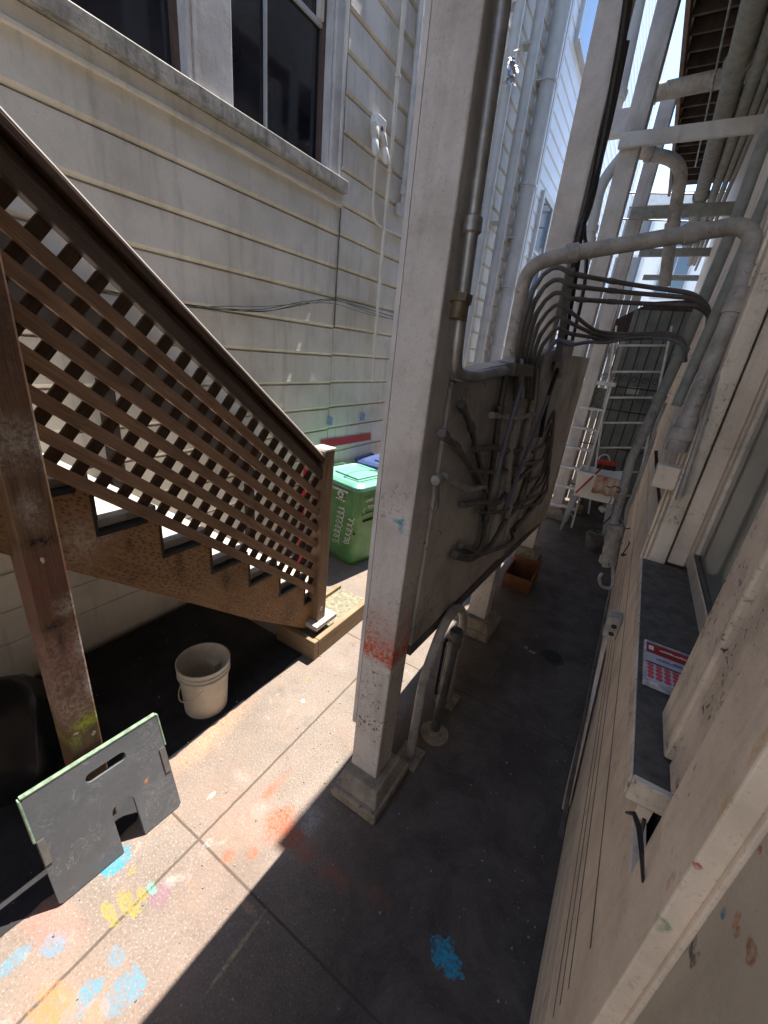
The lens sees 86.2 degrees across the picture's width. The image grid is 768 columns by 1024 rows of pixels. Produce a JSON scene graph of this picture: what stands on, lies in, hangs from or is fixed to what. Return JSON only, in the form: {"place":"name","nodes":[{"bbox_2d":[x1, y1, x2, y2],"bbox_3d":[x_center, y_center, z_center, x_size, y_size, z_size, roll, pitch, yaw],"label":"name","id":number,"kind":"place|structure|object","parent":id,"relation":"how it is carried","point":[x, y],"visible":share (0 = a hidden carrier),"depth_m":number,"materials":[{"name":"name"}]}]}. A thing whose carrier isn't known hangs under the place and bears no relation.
{"place":"outdoors","nodes":[
{"label":"outdoors","id":0,"kind":"place"},
{"bbox_2d":[0,411,623,1023],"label":"pavement","id":1,"kind":"structure","parent":0,"point":[424,947],"depth_m":1.96,"materials":[{"name":"concrete"}]},
{"bbox_2d":[16,713,180,903],"bbox_3d":[-1.247,1.319,1.872,0.173,0.529,0.545,20,25,30],"label":"grey board","id":2,"kind":"object","parent":1,"relation":"on","point":[66,812],"visible":1,"depth_m":1.81,"materials":[{"name":"plastic"}]},
{"bbox_2d":[0,603,302,936],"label":"earth patch","id":3,"kind":"object","parent":1,"relation":"on","point":[125,690],"visible":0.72,"depth_m":2.80,"materials":[{"name":"soil"}]},
{"bbox_2d":[0,674,61,807],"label":"bin bag","id":4,"kind":"object","parent":3,"relation":"on","point":[30,751],"visible":0.84,"depth_m":2.12,"materials":[{"name":"black plastic"}]},
{"bbox_2d":[175,642,229,718],"bbox_3d":[-1.166,1.099,2.656,0.332,0.370,0.326,18,24,27],"label":"bucket","id":5,"kind":"object","parent":3,"relation":"on","point":[202,670],"visible":1,"depth_m":2.61,"materials":[{"name":"white plastic"}]},
{"bbox_2d":[0,106,336,814],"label":"wooden stairs","id":6,"kind":"structure","parent":1,"relation":"on","point":[58,518],"depth_m":1.69,"materials":[{"name":"brown wood"}]},
{"bbox_2d":[0,0,553,676],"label":"clapboard house","id":7,"kind":"structure","parent":1,"relation":"on","point":[206,152],"depth_m":3.10,"materials":[{"name":"white paint"}]},
{"bbox_2d":[70,0,180,71],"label":"window","id":8,"kind":"structure","parent":7,"relation":"in","point":[152,25],"depth_m":2.37,"materials":[{"name":"glass"}]},
{"bbox_2d":[102,289,393,319],"bbox_3d":[-0.440,-2.043,4.279,0.017,0.299,4.662,18,24,27],"label":"cable bundle","id":9,"kind":"object","parent":7,"relation":"attached to","point":[203,307],"visible":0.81,"depth_m":3.42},
{"bbox_2d":[231,0,326,162],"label":"window","id":10,"kind":"structure","parent":7,"relation":"in","point":[278,46],"depth_m":3.13,"materials":[{"name":"glass"}]},
{"bbox_2d":[370,114,389,163],"bbox_3d":[-0.046,-3.624,3.988,0.138,0.331,0.273,18,24,27],"label":"flood light","id":11,"kind":"object","parent":7,"relation":"attached to","point":[378,130],"visible":1,"depth_m":3.92,"materials":[{"name":"white plastic"}]},
{"bbox_2d":[372,154,401,237],"bbox_3d":[0.113,-3.398,4.492,0.028,0.608,0.846,18,24,27],"label":"wall conduit","id":12,"kind":"object","parent":7,"relation":"attached to","point":[373,200],"depth_m":4.20,"materials":[{"name":"white paint"}]},
{"bbox_2d":[371,0,405,381],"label":"wall conduit","id":13,"kind":"object","parent":7,"relation":"attached to","point":[396,87],"depth_m":4.26,"materials":[{"name":"metal"}]},
{"bbox_2d":[395,0,424,217],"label":"wall conduit","id":14,"kind":"object","parent":7,"relation":"attached to","point":[399,209],"depth_m":4.29,"materials":[{"name":"metal"}]},
{"bbox_2d":[462,0,525,366],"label":"wall pipe","id":15,"kind":"object","parent":7,"relation":"attached to","point":[517,8],"depth_m":5.87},
{"bbox_2d":[502,49,517,85],"bbox_3d":[1.690,-5.817,5.400,0.163,0.367,0.254,18,24,27],"label":"foil wrap","id":16,"kind":"object","parent":15,"relation":"attached to","point":[511,71],"visible":1,"depth_m":5.38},
{"bbox_2d":[468,0,546,364],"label":"wall pipe","id":17,"kind":"object","parent":7,"relation":"attached to","point":[531,46],"depth_m":6.47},
{"bbox_2d":[487,0,571,361],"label":"wall pipe","id":18,"kind":"object","parent":7,"relation":"attached to","point":[547,80],"depth_m":7.10,"materials":[{"name":"metal"}]},
{"bbox_2d":[12,521,608,1021],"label":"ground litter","id":19,"kind":"object","parent":1,"relation":"on","point":[352,815],"visible":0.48,"depth_m":2.08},
{"bbox_2d":[277,584,364,659],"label":"timber kerb","id":20,"kind":"structure","parent":1,"relation":"on","point":[346,606],"depth_m":3.37,"materials":[{"name":"brown wood"}]},
{"bbox_2d":[329,462,377,564],"bbox_3d":[-0.378,0.005,4.762,0.815,1.004,0.698,23,27,36],"label":"wheelie bin","id":21,"kind":"object","parent":1,"relation":"on","point":[353,498],"visible":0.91,"depth_m":4.45,"materials":[{"name":"green plastic"}]},
{"bbox_2d":[355,453,379,469],"bbox_3d":[0.033,-0.207,5.408,0.837,1.004,0.720,18,24,27],"label":"wheelie bin","id":22,"kind":"object","parent":1,"relation":"on","point":[372,461],"visible":0.09,"depth_m":5.13,"materials":[{"name":"blue plastic"}]},
{"bbox_2d":[331,0,494,824],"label":"square post","id":23,"kind":"object","parent":1,"relation":"on","point":[367,782],"visible":1,"depth_m":1.50,"materials":[{"name":"paint"}]},
{"bbox_2d":[352,0,432,722],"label":"edge batten","id":24,"kind":"object","parent":23,"relation":"attached to","point":[422,66],"visible":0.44,"depth_m":1.46,"materials":[{"name":"paint"}]},
{"bbox_2d":[450,0,511,381],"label":"conduit pipe","id":25,"kind":"object","parent":23,"relation":"attached to","point":[472,225],"visible":0.98,"depth_m":1.26,"materials":[{"name":"metal"}]},
{"bbox_2d":[449,292,472,320],"bbox_3d":[0.256,-0.686,1.376,0.072,0.083,0.071,-10,27,-35],"label":"brass coupling","id":26,"kind":"object","parent":25,"relation":"attached to","point":[461,302],"visible":1,"depth_m":1.35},
{"bbox_2d":[396,604,466,772],"bbox_3d":[0.355,0.995,2.571,0.148,0.940,0.716,18,24,27],"label":"hoop stand","id":27,"kind":"object","parent":1,"relation":"on","point":[410,753],"visible":0.89,"depth_m":2.41,"materials":[{"name":"metal"}]},
{"bbox_2d":[420,626,463,746],"bbox_3d":[0.371,1.075,2.538,0.183,0.820,0.183,18,24,27],"label":"flanged pipe","id":28,"kind":"object","parent":1,"relation":"on","point":[434,732],"visible":1,"depth_m":2.54,"materials":[{"name":"metal"}]},
{"bbox_2d":[501,554,540,594],"bbox_3d":[1.533,0.694,4.579,0.300,0.260,0.360,18,24,27],"label":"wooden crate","id":29,"kind":"object","parent":1,"relation":"on","point":[521,574],"visible":1,"depth_m":4.61,"materials":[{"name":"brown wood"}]},
{"bbox_2d":[457,0,635,643],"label":"square post","id":30,"kind":"object","parent":1,"relation":"on","point":[483,619],"visible":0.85,"depth_m":2.51,"materials":[{"name":"paint"}]},
{"bbox_2d":[407,347,589,655],"bbox_3d":[1.117,-0.336,3.481,0.275,2.004,3.858,18,24,27],"label":"service panel","id":31,"kind":"object","parent":30,"relation":"attached to","point":[446,582],"visible":0.43,"depth_m":2.29,"materials":[{"name":"paint"}]},
{"bbox_2d":[431,472,487,492],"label":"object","id":32,"kind":"object","parent":31,"relation":"attached to","point":[441,478],"visible":0.98,"depth_m":1.77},
{"bbox_2d":[437,428,488,493],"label":"cable","id":33,"kind":"object","parent":31,"relation":"attached to","point":[443,434],"visible":0.97,"depth_m":1.73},
{"bbox_2d":[456,400,487,488],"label":"cable","id":34,"kind":"object","parent":31,"relation":"attached to","point":[462,406],"visible":0.91,"depth_m":1.81,"materials":[{"name":"rubber"}]},
{"bbox_2d":[451,375,509,558],"bbox_3d":[0.544,-0.195,2.220,0.048,1.071,0.528,18,24,27],"label":"cable","id":35,"kind":"object","parent":31,"relation":"attached to","point":[500,407],"visible":0.81,"depth_m":2.26,"materials":[{"name":"rubber"}]},
{"bbox_2d":[458,527,514,555],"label":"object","id":36,"kind":"object","parent":31,"relation":"attached to","point":[472,550],"visible":0.85,"depth_m":2.91,"materials":[{"name":"metal"}]},
{"bbox_2d":[450,500,523,561],"bbox_3d":[0.743,0.137,2.787,0.033,0.253,1.508,18,24,27],"label":"cable","id":37,"kind":"object","parent":31,"relation":"attached to","point":[486,550],"visible":0.84,"depth_m":2.83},
{"bbox_2d":[458,463,537,508],"bbox_3d":[0.822,-0.179,2.742,0.033,0.208,1.720,18,24,27],"label":"cable","id":38,"kind":"object","parent":31,"relation":"attached to","point":[476,502],"visible":0.69,"depth_m":2.45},
{"bbox_2d":[470,444,526,453],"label":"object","id":39,"kind":"object","parent":31,"relation":"attached to","point":[488,447],"visible":0.81,"depth_m":2.16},
{"bbox_2d":[476,477,526,513],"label":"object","id":40,"kind":"object","parent":31,"relation":"attached to","point":[508,508],"visible":0.97,"depth_m":2.90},
{"bbox_2d":[468,459,540,474],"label":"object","id":41,"kind":"object","parent":31,"relation":"attached to","point":[491,471],"visible":0.73,"depth_m":2.49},
{"bbox_2d":[495,382,523,477],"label":"cable","id":42,"kind":"object","parent":31,"relation":"attached to","point":[509,426],"visible":1,"depth_m":2.17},
{"bbox_2d":[488,411,537,419],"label":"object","id":43,"kind":"object","parent":31,"relation":"attached to","point":[497,415],"visible":0.71,"depth_m":2.23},
{"bbox_2d":[504,358,526,500],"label":"cable","id":44,"kind":"object","parent":31,"relation":"attached to","point":[511,440],"visible":0.59,"depth_m":2.48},
{"bbox_2d":[500,362,534,376],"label":"clamp block","id":45,"kind":"structure","parent":31,"relation":"on","point":[524,370],"depth_m":2.05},
{"bbox_2d":[503,368,538,519],"bbox_3d":[0.913,-0.417,2.765,0.047,1.067,0.233,18,24,27],"label":"cable","id":46,"kind":"object","parent":31,"relation":"attached to","point":[526,430],"visible":0.67,"depth_m":2.79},
{"bbox_2d":[504,395,549,508],"bbox_3d":[0.955,-0.409,2.735,0.024,0.704,0.539,18,24,27],"label":"cable","id":47,"kind":"object","parent":31,"relation":"attached to","point":[526,453],"visible":1,"depth_m":2.73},
{"bbox_2d":[512,490,547,532],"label":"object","id":48,"kind":"object","parent":31,"relation":"attached to","point":[519,523],"visible":0.79,"depth_m":3.78,"materials":[{"name":"rubber"}]},
{"bbox_2d":[519,447,549,508],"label":"cable","id":49,"kind":"object","parent":31,"relation":"attached to","point":[539,475],"visible":0.82,"depth_m":3.79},
{"bbox_2d":[524,435,551,502],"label":"cable","id":50,"kind":"object","parent":31,"relation":"attached to","point":[548,443],"visible":0.84,"depth_m":3.68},
{"bbox_2d":[526,423,553,497],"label":"cable","id":51,"kind":"object","parent":31,"relation":"attached to","point":[550,430],"visible":0.88,"depth_m":3.61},
{"bbox_2d":[530,410,555,492],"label":"cable","id":52,"kind":"object","parent":31,"relation":"attached to","point":[552,416],"visible":0.68,"depth_m":3.61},
{"bbox_2d":[553,339,573,378],"bbox_3d":[1.336,-1.134,3.062,0.079,0.270,0.210,18,24,27],"label":"junction box","id":53,"kind":"object","parent":31,"relation":"attached to","point":[563,365],"visible":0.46,"depth_m":2.99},
{"bbox_2d":[525,303,687,399],"bbox_3d":[1.340,-1.028,2.699,1.383,0.591,0.448,-4,24,-24],"label":"crossing conduit","id":54,"kind":"object","parent":31,"relation":"attached to","point":[570,312],"visible":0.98,"depth_m":2.68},
{"bbox_2d":[528,315,686,399],"bbox_3d":[1.381,-0.998,2.732,1.297,0.527,0.386,-3,23,-22],"label":"crossing conduit","id":55,"kind":"object","parent":31,"relation":"attached to","point":[551,321],"visible":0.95,"depth_m":2.68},
{"bbox_2d":[531,326,685,400],"bbox_3d":[1.427,-0.978,2.757,1.208,0.488,0.316,-1,23,-19],"label":"crossing conduit","id":56,"kind":"object","parent":31,"relation":"attached to","point":[552,332],"visible":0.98,"depth_m":2.69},
{"bbox_2d":[536,336,685,399],"bbox_3d":[1.472,-0.980,2.792,1.116,0.483,0.276,0,22,-15],"label":"crossing conduit","id":57,"kind":"object","parent":31,"relation":"attached to","point":[564,342],"visible":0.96,"depth_m":2.73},
{"bbox_2d":[513,265,710,400],"bbox_3d":[1.250,-1.113,2.585,1.608,0.796,0.641,-5,24,-26],"label":"crossing conduit","id":58,"kind":"object","parent":31,"relation":"attached to","point":[565,270],"visible":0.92,"depth_m":2.57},
{"bbox_2d":[554,268,575,361],"bbox_3d":[1.190,-1.289,2.707,0.087,0.562,0.030,18,24,27],"label":"conduit strut","id":59,"kind":"object","parent":58,"relation":"attached to","point":[559,345],"visible":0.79,"depth_m":2.71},
{"bbox_2d":[503,217,762,426],"bbox_3d":[1.181,-0.961,2.102,1.039,0.943,0.184,15,23,21],"label":"arching pipe","id":60,"kind":"object","parent":31,"relation":"attached to","point":[748,232],"visible":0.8,"depth_m":1.94,"materials":[{"name":"metal"}]},
{"bbox_2d":[665,424,695,452],"bbox_3d":[1.507,-0.375,2.088,0.112,0.130,0.112,18,24,27],"label":"pipe end fitting","id":61,"kind":"object","parent":60,"relation":"attached to","point":[680,438],"visible":0.92,"depth_m":2.06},
{"bbox_2d":[538,260,580,436],"bbox_3d":[1.248,-1.139,2.886,0.062,1.217,0.299,18,24,27],"label":"black cable","id":62,"kind":"object","parent":30,"relation":"attached to","point":[549,393],"visible":0.5,"depth_m":2.97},
{"bbox_2d":[571,40,629,340],"bbox_3d":[1.385,-1.871,2.744,0.041,1.676,0.594,19,25,29],"label":"black cable","id":63,"kind":"object","parent":30,"relation":"attached to","point":[589,199],"visible":0.57,"depth_m":2.48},
{"bbox_2d":[571,0,632,293],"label":"black cable","id":64,"kind":"object","parent":30,"relation":"attached to","point":[626,9],"visible":0.82,"depth_m":2.34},
{"bbox_2d":[539,648,563,664],"bbox_3d":[1.441,1.241,3.525,0.207,0.006,0.207,18,24,27],"label":"floor drain","id":65,"kind":"object","parent":1,"relation":"on","point":[553,659],"visible":1,"depth_m":3.52,"materials":[{"name":"black metal"}]},
{"bbox_2d":[550,379,616,527],"bbox_3d":[3.067,-0.951,6.517,0.545,2.179,0.971,18,24,27],"label":"stepladder","id":66,"kind":"object","parent":1,"relation":"on","point":[598,399],"visible":0.46,"depth_m":6.19,"materials":[{"name":"metal"}]},
{"bbox_2d":[562,637,607,808],"bbox_3d":[1.331,1.322,2.688,0.025,0.539,1.199,18,24,27],"label":"leaning plank","id":67,"kind":"object","parent":1,"relation":"on","point":[600,660],"visible":0.5,"depth_m":2.65,"materials":[{"name":"beige paint"}]},
{"bbox_2d":[559,454,622,540],"bbox_3d":[3.157,-0.260,6.166,0.623,1.188,0.530,18,24,27],"label":"chair","id":68,"kind":"object","parent":1,"relation":"on","point":[582,478],"visible":0.78,"depth_m":6.01,"materials":[{"name":"white plastic"}]},
{"bbox_2d":[575,459,616,492],"bbox_3d":[3.044,-0.498,5.903,0.448,0.535,0.141,11,22,12],"label":"floor broom","id":69,"kind":"object","parent":68,"relation":"on","point":[606,465],"visible":1,"depth_m":5.79,"materials":[{"name":"red plastic"}]},
{"bbox_2d":[591,475,620,497],"bbox_3d":[3.156,-0.356,5.798,0.365,0.273,0.036,18,24,27],"label":"cloth","id":70,"kind":"object","parent":68,"relation":"hanging from","point":[600,483],"visible":0.86,"depth_m":5.81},
{"bbox_2d":[584,530,604,551],"bbox_3d":[2.923,0.380,5.704,0.244,0.298,0.244,18,24,27],"label":"steel bucket","id":71,"kind":"object","parent":1,"relation":"on","point":[593,541],"visible":0.93,"depth_m":5.67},
{"bbox_2d":[512,0,680,560],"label":"square post","id":72,"kind":"object","parent":1,"relation":"on","point":[655,54],"visible":0.72,"depth_m":3.76,"materials":[{"name":"paint"}]},
{"bbox_2d":[567,153,618,339],"bbox_3d":[2.069,-2.529,4.136,0.227,1.781,0.121,18,24,27],"label":"riser pipe","id":73,"kind":"object","parent":72,"relation":"attached to","point":[592,227],"visible":0.48,"depth_m":3.98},
{"bbox_2d":[608,107,629,140],"bbox_3d":[2.172,-3.588,3.798,0.300,0.200,0.080,18,24,27],"label":"pipe bracket","id":74,"kind":"object","parent":72,"relation":"attached to","point":[619,122],"visible":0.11,"depth_m":3.76,"materials":[{"name":"metal"}]},
{"bbox_2d":[616,0,645,108],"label":"riser pipe","id":75,"kind":"object","parent":74,"relation":"on","point":[635,24],"visible":0.56,"depth_m":3.65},
{"bbox_2d":[639,145,687,286],"bbox_3d":[2.682,-2.888,4.034,0.681,1.160,0.213,8,22,5],"label":"elbow pipe","id":76,"kind":"object","parent":72,"relation":"attached to","point":[674,162],"visible":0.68,"depth_m":3.89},
{"bbox_2d":[553,292,641,497],"bbox_3d":[3.627,-1.879,7.151,0.570,3.450,0.070,18,24,27],"label":"plank fence","id":77,"kind":"object","parent":1,"relation":"on","point":[623,312],"visible":0.15,"depth_m":6.93,"materials":[{"name":"grey paint"}]},
{"bbox_2d":[547,98,676,520],"bbox_3d":[3.146,-2.428,5.883,0.290,5.400,0.375,18,24,27],"label":"square post","id":78,"kind":"object","parent":1,"relation":"on","point":[665,112],"visible":0.58,"depth_m":5.76,"materials":[{"name":"paint"}]},
{"bbox_2d":[564,305,691,517],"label":"iron gate","id":79,"kind":"structure","parent":1,"relation":"on","point":[635,384],"depth_m":6.58,"materials":[{"name":"metal"}]},
{"bbox_2d":[588,326,672,513],"bbox_3d":[3.781,-1.376,6.491,1.050,2.950,0.559,18,24,27],"label":"straight ladder","id":80,"kind":"object","parent":1,"relation":"on","point":[661,371],"visible":0.69,"depth_m":6.41,"materials":[{"name":"metal"}]},
{"bbox_2d":[529,103,767,1023],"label":"cream house","id":81,"kind":"structure","parent":1,"relation":"on","point":[679,935],"depth_m":1.03,"materials":[{"name":"paint"}]},
{"bbox_2d":[558,540,621,838],"bbox_3d":[1.789,0.889,3.332,0.023,0.392,3.602,18,24,27],"label":"wall cable","id":82,"kind":"object","parent":81,"relation":"attached to","point":[569,789],"depth_m":2.46,"materials":[{"name":"metal"}]},
{"bbox_2d":[602,609,622,639],"bbox_3d":[1.443,0.710,2.592,0.075,0.150,0.102,18,24,27],"label":"outlet box","id":83,"kind":"object","parent":81,"relation":"attached to","point":[612,624],"visible":1,"depth_m":2.56,"materials":[{"name":"grey metal"}]},
{"bbox_2d":[519,277,710,400],"bbox_3d":[1.288,-1.082,2.615,1.539,0.731,0.596,-4,24,-24],"label":"crossing conduit","id":84,"kind":"object","parent":81,"relation":"attached to","point":[563,281],"visible":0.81,"depth_m":2.61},
{"bbox_2d":[524,290,709,399],"bbox_3d":[1.329,-1.048,2.645,1.465,0.661,0.544,-3,23,-22],"label":"crossing conduit","id":85,"kind":"object","parent":81,"relation":"attached to","point":[700,308],"visible":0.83,"depth_m":2.62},
{"bbox_2d":[602,403,661,567],"bbox_3d":[1.952,-0.178,3.304,0.118,1.357,0.178,11,22,11],"label":"wall riser","id":86,"kind":"object","parent":81,"relation":"attached to","point":[644,431],"depth_m":3.25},
{"bbox_2d":[599,523,625,566],"bbox_3d":[1.908,0.271,3.435,0.134,0.364,0.161,-1,23,-18],"label":"pipe sleeve","id":87,"kind":"object","parent":86,"relation":"attached to","point":[609,556],"visible":0.83,"depth_m":3.40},
{"bbox_2d":[623,402,666,525],"bbox_3d":[1.993,-0.343,3.156,0.038,0.974,0.053,9,22,7],"label":"branch pipe","id":88,"kind":"object","parent":87,"relation":"attached to","point":[648,453],"visible":1,"depth_m":3.14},
{"bbox_2d":[625,811,646,882],"bbox_3d":[0.518,0.675,0.841,0.029,0.075,0.106,12,22,14],"label":"wall hook","id":89,"kind":"object","parent":81,"relation":"attached to","point":[640,827],"depth_m":0.81,"materials":[{"name":"black metal"}]},
{"bbox_2d":[592,300,694,335],"bbox_3d":[4.168,-3.054,6.495,1.529,0.643,0.500,18,24,27],"label":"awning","id":90,"kind":"object","parent":81,"relation":"attached to","point":[619,322],"visible":0.23,"depth_m":6.30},
{"bbox_2d":[651,462,680,490],"bbox_3d":[1.512,-0.193,2.200,0.110,0.120,0.110,18,24,27],"label":"meter box","id":91,"kind":"object","parent":81,"relation":"attached to","point":[665,475],"visible":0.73,"depth_m":2.16,"materials":[{"name":"beige paint"}]},
{"bbox_2d":[642,639,689,695],"bbox_3d":[0.959,0.530,1.381,0.152,0.026,0.252,18,24,27],"label":"sign","id":92,"kind":"object","parent":81,"relation":"on","point":[662,667],"visible":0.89,"depth_m":1.38,"materials":[{"name":"white paper"}]},
{"bbox_2d":[642,274,699,280],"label":"cross beam","id":93,"kind":"structure","parent":81,"relation":"attached to","point":[677,277],"depth_m":8.46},
{"bbox_2d":[638,247,711,256],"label":"cross beam","id":94,"kind":"structure","parent":81,"relation":"attached to","point":[687,252],"depth_m":6.92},
{"bbox_2d":[682,0,767,247],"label":"overhead pipe","id":95,"kind":"object","parent":94,"relation":"on","point":[737,62],"visible":0.83,"depth_m":3.02,"materials":[{"name":"metal"}]},
{"bbox_2d":[629,201,734,219],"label":"cross beam","id":96,"kind":"structure","parent":81,"relation":"attached to","point":[713,209],"depth_m":4.92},
{"bbox_2d":[618,114,765,149],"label":"cross beam","id":97,"kind":"structure","parent":81,"relation":"attached to","point":[731,127],"depth_m":3.43,"materials":[{"name":"paint"}]},
{"bbox_2d":[675,371,720,499],"bbox_3d":[1.517,-0.358,1.988,0.031,0.619,0.189,18,24,27],"label":"perforated strip","id":98,"kind":"object","parent":81,"relation":"attached to","point":[700,430],"visible":1,"depth_m":1.96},
{"bbox_2d":[651,110,767,404],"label":"wall riser","id":99,"kind":"object","parent":81,"relation":"attached to","point":[749,181],"depth_m":2.67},
{"bbox_2d":[694,87,767,270],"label":"overhead pipe","id":100,"kind":"object","parent":99,"relation":"attached to","point":[763,105],"visible":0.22,"depth_m":4.15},
{"bbox_2d":[654,60,767,104],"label":"cross beam","id":101,"kind":"structure","parent":81,"relation":"attached to","point":[689,85],"depth_m":3.97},
{"bbox_2d":[695,0,731,166],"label":"overhead pipe","id":102,"kind":"object","parent":81,"relation":"attached to","point":[721,43],"visible":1,"depth_m":3.21,"materials":[{"name":"metal"}]},
{"bbox_2d":[667,0,767,196],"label":"timber deck","id":103,"kind":"structure","parent":81,"relation":"attached to","point":[703,24],"depth_m":4.40,"materials":[{"name":"wood"}]},
{"bbox_2d":[671,177,767,406],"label":"wall riser","id":104,"kind":"object","parent":81,"relation":"attached to","point":[708,331],"depth_m":2.43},
{"bbox_2d":[686,381,767,634],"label":"sash window","id":105,"kind":"structure","parent":81,"relation":"in","point":[744,489],"depth_m":1.78,"materials":[{"name":"beige paint"}]},
{"bbox_2d":[687,13,767,265],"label":"overhead pipe","id":106,"kind":"object","parent":81,"relation":"attached to","point":[758,64],"visible":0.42,"depth_m":3.29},
{"bbox_2d":[693,61,767,265],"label":"overhead pipe","id":107,"kind":"object","parent":81,"relation":"attached to","point":[760,92],"visible":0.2,"depth_m":3.87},
{"bbox_2d":[502,0,670,358],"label":"pale house","id":108,"kind":"structure","parent":0,"point":[574,53],"depth_m":8.38,"materials":[{"name":"paint"}]},
{"bbox_2d":[527,190,554,299],"bbox_3d":[3.372,-5.650,9.071,0.150,2.130,0.980,18,24,27],"label":"window","id":109,"kind":"structure","parent":108,"relation":"in","point":[544,215],"depth_m":8.79,"materials":[{"name":"grey"}]},
{"bbox_2d":[574,0,598,76],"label":"window","id":110,"kind":"structure","parent":108,"relation":"in","point":[587,13],"depth_m":7.74,"materials":[{"name":"blue"}]},
{"bbox_2d":[598,188,726,387],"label":"white building","id":111,"kind":"structure","parent":0,"point":[640,267],"depth_m":22.54,"materials":[{"name":"paint"}]},
{"bbox_2d":[607,255,643,297],"bbox_3d":[13.789,-13.571,23.639,1.540,2.140,0.095,18,24,27],"label":"window","id":112,"kind":"structure","parent":111,"relation":"in","point":[636,263],"depth_m":23.32,"materials":[{"name":"blue"}]},
{"bbox_2d":[649,257,693,298],"bbox_3d":[15.816,-12.906,22.539,1.540,2.140,0.095,18,24,27],"label":"window","id":113,"kind":"structure","parent":111,"relation":"in","point":[680,267],"depth_m":22.32,"materials":[{"name":"blue"}]},
{"bbox_2d":[632,0,728,194],"label":"sky","id":114,"kind":"structure","parent":0,"point":[661,182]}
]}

